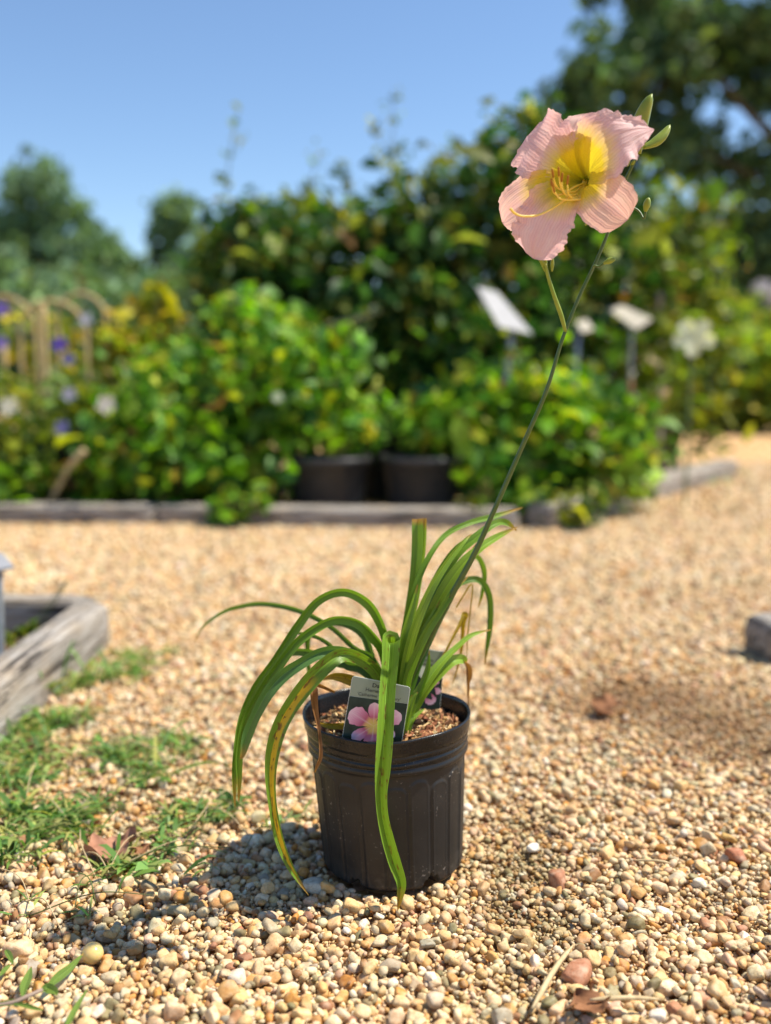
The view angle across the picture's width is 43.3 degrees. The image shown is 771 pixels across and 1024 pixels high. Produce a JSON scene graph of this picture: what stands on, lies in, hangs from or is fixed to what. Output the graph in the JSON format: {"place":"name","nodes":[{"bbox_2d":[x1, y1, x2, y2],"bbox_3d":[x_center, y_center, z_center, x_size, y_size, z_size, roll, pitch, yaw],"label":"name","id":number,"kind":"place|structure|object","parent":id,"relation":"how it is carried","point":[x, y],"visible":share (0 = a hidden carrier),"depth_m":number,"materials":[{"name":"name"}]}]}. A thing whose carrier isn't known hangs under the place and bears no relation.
{"place":"outdoors","nodes":[
{"label":"outdoors","id":0,"kind":"place"},
{"bbox_2d":[0,376,633,414],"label":"lawn","id":1,"kind":"structure","parent":0,"point":[54,393],"depth_m":32.71,"materials":[{"name":"green plant"}]},
{"bbox_2d":[0,144,108,393],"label":"tree","id":2,"kind":"object","parent":1,"relation":"on","point":[47,222],"visible":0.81,"depth_m":24.62,"materials":[{"name":"green plant"}]},
{"bbox_2d":[38,255,70,295],"bbox_3d":[-10.515,-6.118,29.922,6.501,4.928,4.594,0,8,0],"label":"tree","id":3,"kind":"object","parent":1,"relation":"on","point":[59,281],"depth_m":28.46,"materials":[{"name":"green plant"}]},
{"bbox_2d":[0,234,111,397],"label":"hedge bush","id":4,"kind":"object","parent":1,"relation":"on","point":[20,282],"visible":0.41,"depth_m":16.47,"materials":[{"name":"green plant"}]},
{"bbox_2d":[15,256,172,393],"bbox_3d":[-5.228,-3.305,17.690,3.324,2.676,2.827,7,11,43],"label":"hedge bush","id":5,"kind":"object","parent":1,"relation":"on","point":[115,293],"visible":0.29,"depth_m":17.25,"materials":[{"name":"green plant"}]},
{"bbox_2d":[68,220,158,298],"bbox_3d":[-7.646,-5.811,27.698,2.656,4.926,3.295,0,8,0],"label":"tree","id":6,"kind":"object","parent":1,"relation":"on","point":[120,254],"visible":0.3,"depth_m":26.67,"materials":[{"name":"green plant"}]},
{"bbox_2d":[131,251,215,390],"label":"hedge bush","id":7,"kind":"object","parent":1,"relation":"on","point":[177,287],"visible":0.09,"depth_m":18.25,"materials":[{"name":"green plant"}]},
{"bbox_2d":[142,184,208,280],"bbox_3d":[-5.111,-5.277,23.418,1.537,5.050,1.528,7,11,40],"label":"tree","id":8,"kind":"object","parent":1,"relation":"on","point":[172,225],"visible":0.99,"depth_m":23.00,"materials":[{"name":"green plant"}]},
{"bbox_2d":[133,223,219,309],"bbox_3d":[-6.380,-6.263,29.440,5.968,5.343,3.776,0,8,0],"label":"tree","id":9,"kind":"object","parent":1,"relation":"on","point":[184,249],"visible":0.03,"depth_m":28.54,"materials":[{"name":"green plant"}]},
{"bbox_2d":[528,0,770,310],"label":"tree","id":10,"kind":"object","parent":1,"relation":"on","point":[667,50],"visible":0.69,"depth_m":12.58,"materials":[{"name":"green plant"}]},
{"bbox_2d":[718,270,770,308],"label":"hedge bush","id":11,"kind":"object","parent":1,"relation":"on","point":[759,304],"depth_m":17.38,"materials":[{"name":"green plant"}]},
{"bbox_2d":[0,415,770,1023],"bbox_3d":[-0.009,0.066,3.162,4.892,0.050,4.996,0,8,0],"label":"gravel","id":12,"kind":"structure","parent":0,"point":[724,553],"depth_m":1.31,"materials":[{"name":"beige gravel"}]},
{"bbox_2d":[5,638,23,650],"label":"bed soil","id":13,"kind":"structure","parent":12,"relation":"on","point":[7,647],"depth_m":1.81,"materials":[{"name":"brown soil"}]},
{"bbox_2d":[0,553,14,654],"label":"plant sign","id":14,"kind":"object","parent":13,"relation":"on","point":[6,564],"visible":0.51,"depth_m":1.66,"materials":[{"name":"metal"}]},
{"bbox_2d":[5,580,67,646],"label":"plant","id":15,"kind":"object","parent":13,"relation":"on","point":[24,632],"visible":0.77,"depth_m":1.76,"materials":[{"name":"green plant"}]},
{"bbox_2d":[2,939,33,958],"bbox_3d":[-0.320,0.382,0.849,0.026,0.014,0.016,-6,-3,-5],"label":"pebble","id":16,"kind":"object","parent":12,"relation":"on","point":[19,948],"visible":0.94,"depth_m":0.84,"materials":[{"name":"stone"}]},
{"bbox_2d":[0,949,87,1023],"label":"crabgrass sprig","id":17,"kind":"object","parent":12,"relation":"on","point":[49,987],"visible":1,"depth_m":0.78,"materials":[{"name":"green plant"}]},
{"bbox_2d":[4,594,96,637],"bbox_3d":[-1.383,0.205,1.895,1.644,0.096,0.057,0,8,2],"label":"landscape timber","id":18,"kind":"object","parent":12,"relation":"on","point":[19,609],"visible":0.39,"depth_m":1.85,"materials":[{"name":"grey wood"}]},
{"bbox_2d":[0,603,109,739],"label":"landscape timber","id":19,"kind":"object","parent":12,"relation":"on","point":[45,648],"visible":0.86,"depth_m":1.53,"materials":[{"name":"grey wood"}]},
{"bbox_2d":[0,764,132,868],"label":"weed clump","id":20,"kind":"object","parent":12,"relation":"on","point":[60,811],"visible":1,"depth_m":1.09,"materials":[{"name":"green plant"}]},
{"bbox_2d":[0,693,134,796],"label":"weed clump","id":21,"kind":"object","parent":12,"relation":"on","point":[32,755],"visible":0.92,"depth_m":1.30,"materials":[{"name":"green plant"}]},
{"bbox_2d":[9,632,130,696],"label":"weed clump","id":22,"kind":"object","parent":12,"relation":"on","point":[67,683],"visible":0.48,"depth_m":1.58,"materials":[{"name":"green plant"}]},
{"bbox_2d":[0,502,159,524],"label":"landscape timber","id":23,"kind":"object","parent":12,"relation":"on","point":[58,512],"visible":0.81,"depth_m":3.30,"materials":[{"name":"grey wood"}]},
{"bbox_2d":[82,942,103,964],"bbox_3d":[-0.254,0.382,0.842,0.018,0.018,0.020,-19,12,-34],"label":"pebble","id":24,"kind":"object","parent":12,"relation":"on","point":[93,953],"visible":1,"depth_m":0.83,"materials":[{"name":"brown stone"}]},
{"bbox_2d":[0,854,218,930],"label":"weed clump","id":25,"kind":"object","parent":12,"relation":"on","point":[195,864],"visible":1,"depth_m":0.92,"materials":[{"name":"green plant"}]},
{"bbox_2d":[11,719,219,788],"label":"weed clump","id":26,"kind":"object","parent":12,"relation":"on","point":[112,752],"visible":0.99,"depth_m":1.28,"materials":[{"name":"green plant"}]},
{"bbox_2d":[70,641,186,684],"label":"weed clump","id":27,"kind":"object","parent":12,"relation":"on","point":[132,659],"visible":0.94,"depth_m":1.69,"materials":[{"name":"green plant"}]},
{"bbox_2d":[49,822,232,896],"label":"weed clump","id":28,"kind":"object","parent":12,"relation":"on","point":[122,861],"visible":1,"depth_m":0.99,"materials":[{"name":"green plant"}]},
{"bbox_2d":[83,826,135,862],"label":"dead leaf","id":29,"kind":"object","parent":28,"relation":"on","point":[96,840],"visible":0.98,"depth_m":1.03,"materials":[{"name":"brown plant"}]},
{"bbox_2d":[131,843,153,853],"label":"dead leaf","id":30,"kind":"object","parent":12,"relation":"on","point":[144,848],"visible":1,"depth_m":1.01,"materials":[{"name":"brown plant"}]},
{"bbox_2d":[109,754,252,867],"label":"weed clump","id":31,"kind":"object","parent":12,"relation":"on","point":[202,810],"visible":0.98,"depth_m":1.11,"materials":[{"name":"green plant"}]},
{"bbox_2d":[241,798,316,855],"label":"dry twig","id":32,"kind":"object","parent":12,"relation":"on","point":[289,815],"visible":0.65,"depth_m":1.10,"materials":[{"name":"brown wood"}]},
{"bbox_2d":[303,877,322,894],"bbox_3d":[-0.069,0.367,0.954,0.024,0.012,0.018,1,6,0],"label":"pebble","id":33,"kind":"object","parent":12,"relation":"on","point":[312,885],"visible":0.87,"depth_m":0.95,"materials":[{"name":"stone"}]},
{"bbox_2d":[157,504,518,529],"bbox_3d":[-0.167,0.017,3.284,1.220,0.077,0.099,1,8,5],"label":"landscape timber","id":34,"kind":"object","parent":12,"relation":"on","point":[350,516],"visible":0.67,"depth_m":3.24,"materials":[{"name":"grey wood"}]},
{"bbox_2d":[302,688,470,890],"bbox_3d":[0.001,0.281,1.004,0.172,0.161,0.171,0,8,0],"label":"plant pot","id":35,"kind":"object","parent":12,"relation":"on","point":[425,798],"visible":0.77,"depth_m":0.94,"materials":[{"name":"black plastic"}]},
{"bbox_2d":[342,676,409,741],"bbox_3d":[-0.009,0.189,0.926,0.065,0.062,0.012,1,8,4],"label":"plant tag","id":36,"kind":"object","parent":35,"relation":"in","point":[361,721],"visible":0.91,"depth_m":0.93,"materials":[{"name":"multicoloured plastic"}]},
{"bbox_2d":[414,650,443,708],"bbox_3d":[0.038,0.176,1.027,0.048,0.065,0.014,0,8,3],"label":"plant tag","id":37,"kind":"object","parent":35,"relation":"in","point":[432,700],"visible":0.17,"depth_m":1.02,"materials":[{"name":"white plastic"}]},
{"bbox_2d":[195,94,670,910],"bbox_3d":[-0.007,-0.010,0.973,0.537,0.746,0.264,2,8,14],"label":"daylily","id":38,"kind":"object","parent":35,"relation":"in","point":[569,168],"visible":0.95,"depth_m":0.91,"materials":[{"name":"green plant"}]},
{"bbox_2d":[110,457,684,523],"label":"bed soil","id":39,"kind":"structure","parent":12,"relation":"on","point":[374,503],"depth_m":3.86,"materials":[{"name":"brown soil"}]},
{"bbox_2d":[1,346,6,422],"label":"bamboo cane","id":40,"kind":"object","parent":39,"relation":"on","point":[4,357],"visible":0.13,"depth_m":4.04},
{"bbox_2d":[0,294,41,441],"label":"bamboo hoop","id":41,"kind":"object","parent":39,"relation":"on","point":[31,315],"visible":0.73,"depth_m":4.23,"materials":[{"name":"beige wood"}]},
{"bbox_2d":[0,458,48,503],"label":"plant","id":42,"kind":"object","parent":39,"relation":"on","point":[31,479],"visible":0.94,"depth_m":3.40,"materials":[{"name":"green plant"}]},
{"bbox_2d":[39,305,48,414],"bbox_3d":[-1.405,-0.446,4.027,0.035,0.803,0.026,0,8,0],"label":"bamboo cane","id":43,"kind":"object","parent":39,"relation":"on","point":[43,341],"visible":0.52,"depth_m":3.98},
{"bbox_2d":[18,299,90,416],"bbox_3d":[-1.347,-0.451,3.976,0.285,0.826,0.017,0,8,0],"label":"bamboo hoop","id":44,"kind":"object","parent":39,"relation":"on","point":[30,309],"visible":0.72,"depth_m":3.93,"materials":[{"name":"beige wood"}]},
{"bbox_2d":[47,448,86,501],"bbox_3d":[-1.131,-0.125,3.433,0.176,0.207,0.042,3,8,19],"label":"dry stick","id":45,"kind":"object","parent":39,"relation":"on","point":[77,457],"visible":0.97,"depth_m":3.41,"materials":[{"name":"wood"}]},
{"bbox_2d":[32,442,104,502],"bbox_3d":[-1.220,-0.148,3.766,0.343,0.235,0.343,0,8,0],"label":"nursery pot","id":46,"kind":"object","parent":39,"relation":"on","point":[62,455],"visible":0.05,"depth_m":3.62,"materials":[{"name":"black plastic"}]},
{"bbox_2d":[55,292,109,413],"bbox_3d":[-1.337,-0.528,4.319,0.226,0.883,0.017,0,8,0],"label":"bamboo hoop","id":47,"kind":"object","parent":39,"relation":"on","point":[73,294],"visible":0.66,"depth_m":4.27,"materials":[{"name":"beige wood"}]},
{"bbox_2d":[0,279,197,396],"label":"yellow shrub","id":48,"kind":"object","parent":39,"relation":"on","point":[147,324],"visible":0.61,"depth_m":4.30,"materials":[{"name":"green plant"}]},
{"bbox_2d":[0,301,282,502],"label":"plant","id":49,"kind":"object","parent":39,"relation":"on","point":[19,440],"visible":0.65,"depth_m":3.54,"materials":[{"name":"green plant"}]},
{"bbox_2d":[117,298,167,407],"bbox_3d":[-1.106,-0.541,4.468,0.229,0.867,0.017,0,8,0],"label":"bamboo hoop","id":50,"kind":"object","parent":39,"relation":"on","point":[119,322],"visible":0.1,"depth_m":4.42,"materials":[{"name":"beige wood"}]},
{"bbox_2d":[55,280,397,504],"bbox_3d":[-0.593,-0.444,3.701,1.287,0.883,0.993,0,8,0],"label":"leafy shrub","id":51,"kind":"object","parent":39,"relation":"on","point":[265,349],"visible":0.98,"depth_m":3.50,"materials":[{"name":"green plant"}]},
{"bbox_2d":[190,433,267,503],"bbox_3d":[-0.620,-0.163,3.764,0.343,0.265,0.343,0,8,0],"label":"nursery pot","id":52,"kind":"object","parent":39,"relation":"on","point":[258,441],"visible":0.08,"depth_m":3.65,"materials":[{"name":"black plastic"}]},
{"bbox_2d":[206,479,275,526],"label":"leafy sprig","id":53,"kind":"object","parent":39,"relation":"on","point":[257,499],"visible":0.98,"depth_m":3.23,"materials":[{"name":"green plant"}]},
{"bbox_2d":[170,179,404,452],"bbox_3d":[-0.439,-0.841,4.564,1.181,1.401,1.142,0,8,0],"label":"climbing shrub","id":54,"kind":"object","parent":39,"relation":"on","point":[262,242],"visible":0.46,"depth_m":4.34,"materials":[{"name":"green plant"}]},
{"bbox_2d":[213,102,246,218],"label":"tall shoot","id":55,"kind":"object","parent":54,"relation":"on","point":[223,176],"visible":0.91,"depth_m":4.49,"materials":[{"name":"green plant"}]},
{"bbox_2d":[298,139,326,223],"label":"tall shoot","id":56,"kind":"object","parent":54,"relation":"on","point":[306,181],"visible":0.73,"depth_m":4.53,"materials":[{"name":"green plant"}]},
{"bbox_2d":[333,159,352,255],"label":"tall shoot","id":57,"kind":"object","parent":54,"relation":"on","point":[346,177],"visible":0.74,"depth_m":4.51,"materials":[{"name":"green plant"}]},
{"bbox_2d":[285,452,371,505],"bbox_3d":[-0.205,-0.101,3.520,0.312,0.210,0.312,0,8,0],"label":"nursery pot","id":58,"kind":"object","parent":39,"relation":"on","point":[327,479],"visible":0.64,"depth_m":3.40,"materials":[{"name":"black plastic"}]},
{"bbox_2d":[346,423,411,499],"bbox_3d":[-0.040,-0.215,4.029,0.374,0.295,0.374,0,8,0],"label":"nursery pot","id":59,"kind":"object","parent":39,"relation":"on","point":[375,488],"visible":0.13,"depth_m":3.88,"materials":[{"name":"black plastic"}]},
{"bbox_2d":[380,452,465,505],"bbox_3d":[0.135,-0.104,3.540,0.312,0.210,0.312,0,8,0],"label":"nursery pot","id":60,"kind":"object","parent":39,"relation":"on","point":[412,480],"visible":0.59,"depth_m":3.42,"materials":[{"name":"black plastic"}]},
{"bbox_2d":[299,129,583,423],"bbox_3d":[0.141,-0.904,4.418,1.406,1.575,1.355,0,8,0],"label":"climbing shrub","id":61,"kind":"object","parent":39,"relation":"on","point":[431,307],"visible":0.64,"depth_m":4.19,"materials":[{"name":"green plant"}]},
{"bbox_2d":[325,311,379,325],"bbox_3d":[-0.136,-0.805,4.031,0.246,0.064,0.024,4,9,24],"label":"dry stick","id":62,"kind":"object","parent":61,"relation":"attached to","point":[358,318],"visible":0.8,"depth_m":4.03,"materials":[{"name":"wood"}]},
{"bbox_2d":[377,85,405,200],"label":"tall shoot","id":63,"kind":"object","parent":61,"relation":"on","point":[396,121],"visible":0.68,"depth_m":4.52,"materials":[{"name":"green plant"}]},
{"bbox_2d":[366,116,417,215],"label":"tall shoot","id":64,"kind":"object","parent":61,"relation":"on","point":[374,133],"visible":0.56,"depth_m":4.50,"materials":[{"name":"green plant"}]},
{"bbox_2d":[439,133,465,194],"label":"tall shoot","id":65,"kind":"object","parent":61,"relation":"on","point":[450,148],"visible":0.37,"depth_m":4.50,"materials":[{"name":"green plant"}]},
{"bbox_2d":[476,287,531,443],"bbox_3d":[0.428,-0.345,3.641,0.169,0.988,0.194,-2,8,-13],"label":"plant sign","id":66,"kind":"object","parent":39,"relation":"on","point":[504,315],"visible":0.52,"depth_m":3.56,"materials":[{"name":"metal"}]},
{"bbox_2d":[374,331,683,514],"bbox_3d":[0.543,-0.339,3.707,1.174,0.692,0.986,0,8,0],"label":"leafy shrub","id":67,"kind":"object","parent":39,"relation":"on","point":[457,414],"visible":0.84,"depth_m":3.50,"materials":[{"name":"green plant"}]},
{"bbox_2d":[515,438,586,496],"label":"leafy shrub","id":68,"kind":"object","parent":39,"relation":"on","point":[558,487],"visible":0.02,"depth_m":3.63,"materials":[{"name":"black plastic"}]},
{"bbox_2d":[452,448,656,529],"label":"leafy sprig","id":69,"kind":"object","parent":39,"relation":"on","point":[595,490],"visible":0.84,"depth_m":3.22,"materials":[{"name":"green plant"}]},
{"bbox_2d":[427,81,722,385],"bbox_3d":[0.815,-1.044,4.618,1.351,1.790,1.136,-8,11,-44],"label":"climbing shrub","id":70,"kind":"object","parent":39,"relation":"on","point":[574,259],"visible":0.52,"depth_m":4.34,"materials":[{"name":"green plant"}]},
{"bbox_2d":[489,109,508,240],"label":"tall shoot","id":71,"kind":"object","parent":70,"relation":"on","point":[499,113],"visible":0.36,"depth_m":4.51,"materials":[{"name":"green plant"}]},
{"bbox_2d":[573,319,593,387],"bbox_3d":[0.764,-0.397,3.887,0.133,0.744,0.090,-3,9,-23],"label":"plant sign","id":72,"kind":"object","parent":39,"relation":"on","point":[585,326],"visible":0.32,"depth_m":3.83,"materials":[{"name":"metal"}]},
{"bbox_2d":[626,379,632,406],"bbox_3d":[1.017,-0.305,4.098,0.036,0.503,0.023,0,8,0],"label":"garden stake","id":73,"kind":"object","parent":39,"relation":"on","point":[630,385],"visible":0.16,"depth_m":4.06,"materials":[{"name":"brown wood"}]},
{"bbox_2d":[607,305,652,379],"bbox_3d":[1.048,-0.484,4.223,0.096,0.823,0.178,-5,9,-31],"label":"plant sign","id":74,"kind":"object","parent":39,"relation":"on","point":[633,319],"visible":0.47,"depth_m":4.15,"materials":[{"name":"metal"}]},
{"bbox_2d":[642,424,673,471],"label":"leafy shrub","id":75,"kind":"object","parent":39,"relation":"on","point":[668,430],"visible":0.09,"depth_m":4.78,"materials":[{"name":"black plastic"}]},
{"bbox_2d":[656,292,662,469],"bbox_3d":[1.283,-0.571,4.565,0.057,0.901,0.026,0,8,0],"label":"garden stake","id":76,"kind":"object","parent":39,"relation":"on","point":[660,388],"visible":0.44,"depth_m":4.55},
{"bbox_2d":[577,157,759,470],"bbox_3d":[1.406,-0.976,4.870,1.029,1.601,1.397,0,8,0],"label":"leafy shrub","id":77,"kind":"object","parent":39,"relation":"on","point":[693,299],"visible":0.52,"depth_m":4.71,"materials":[{"name":"green plant"}]},
{"bbox_2d":[708,471,748,483],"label":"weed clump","id":78,"kind":"object","parent":39,"relation":"on","point":[713,482],"visible":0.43,"depth_m":4.52,"materials":[{"name":"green plant"}]},
{"bbox_2d":[526,843,538,852],"bbox_3d":[0.157,0.358,1.035,0.010,0.009,0.015,-1,1,33],"label":"pebble","id":79,"kind":"object","parent":12,"relation":"on","point":[532,847],"visible":1,"depth_m":1.03,"materials":[{"name":"stone"}]},
{"bbox_2d":[531,945,572,1008],"bbox_3d":[0.138,0.379,0.800,0.005,0.008,0.100,4,9,29],"label":"dry straw","id":80,"kind":"object","parent":12,"relation":"on","point":[550,976],"visible":1,"depth_m":0.79,"materials":[{"name":"beige plant"}]},
{"bbox_2d":[548,868,565,888],"bbox_3d":[0.171,0.366,0.968,0.017,0.016,0.021,-7,-4,9],"label":"pebble","id":81,"kind":"object","parent":12,"relation":"on","point":[556,877],"visible":1,"depth_m":0.96,"materials":[{"name":"stone"}]},
{"bbox_2d":[561,958,591,985],"bbox_3d":[0.162,0.386,0.815,0.020,0.013,0.027,22,33,38],"label":"pebble","id":82,"kind":"object","parent":12,"relation":"on","point":[578,971],"visible":0.98,"depth_m":0.81,"materials":[{"name":"stone"}]},
{"bbox_2d":[567,987,610,1013],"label":"dead leaf","id":83,"kind":"object","parent":12,"relation":"on","point":[582,997],"visible":1,"depth_m":0.77,"materials":[{"name":"brown plant"}]},
{"bbox_2d":[590,693,623,714],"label":"dead leaf","id":84,"kind":"object","parent":12,"relation":"on","point":[605,703],"visible":1,"depth_m":1.44,"materials":[{"name":"brown plant"}]},
{"bbox_2d":[590,995,659,1001],"bbox_3d":[0.189,0.384,0.768,0.056,0.006,0.006,0,8,0],"label":"dry straw","id":85,"kind":"object","parent":12,"relation":"on","point":[624,998],"visible":1,"depth_m":0.77,"materials":[{"name":"beige plant"}]},
{"bbox_2d":[524,459,737,528],"bbox_3d":[1.121,-0.103,4.066,0.113,0.099,2.160,6,10,35],"label":"landscape timber","id":86,"kind":"object","parent":12,"relation":"on","point":[700,474],"visible":0.52,"depth_m":4.05,"materials":[{"name":"grey wood"}]},
{"bbox_2d":[633,859,670,863],"bbox_3d":[0.271,0.353,0.985,0.038,0.006,0.008,0,8,0],"label":"dry straw","id":87,"kind":"object","parent":12,"relation":"on","point":[651,860],"visible":1,"depth_m":0.98,"materials":[{"name":"beige plant"}]},
{"bbox_2d":[672,319,715,504],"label":"white flower","id":88,"kind":"object","parent":12,"relation":"on","point":[692,337],"visible":0.98,"depth_m":3.56,"materials":[{"name":"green plant"}]},
{"bbox_2d":[640,359,770,433],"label":"leafy shrub","id":89,"kind":"object","parent":12,"relation":"on","point":[755,408],"visible":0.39,"depth_m":8.54,"materials":[{"name":"green plant"}]},
{"bbox_2d":[647,280,770,372],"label":"leafy shrub","id":90,"kind":"object","parent":12,"relation":"on","point":[750,294],"depth_m":9.92,"materials":[{"name":"green plant"}]},
{"bbox_2d":[698,300,770,429],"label":"leafy shrub","id":91,"kind":"object","parent":12,"relation":"on","point":[753,335],"visible":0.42,"depth_m":8.70,"materials":[{"name":"green plant"}]},
{"bbox_2d":[724,847,746,864],"bbox_3d":[0.364,0.358,1.011,0.014,0.015,0.020,-2,1,-24],"label":"pebble","id":92,"kind":"object","parent":12,"relation":"on","point":[736,856],"visible":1,"depth_m":1.01,"materials":[{"name":"stone"}]},
{"bbox_2d":[744,612,770,663],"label":"landscape timber","id":93,"kind":"object","parent":12,"relation":"on","point":[757,637],"visible":0.99,"depth_m":1.76,"materials":[{"name":"grey wood"}]},
{"bbox_2d":[750,279,770,312],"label":"pale flower","id":94,"kind":"object","parent":12,"relation":"on","point":[761,285],"visible":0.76,"depth_m":9.98,"materials":[{"name":"white plant"}]},
{"bbox_2d":[0,0,770,375],"label":"sky","id":95,"kind":"structure","parent":0,"point":[137,97],"materials":[{"name":"blue"}]}
]}

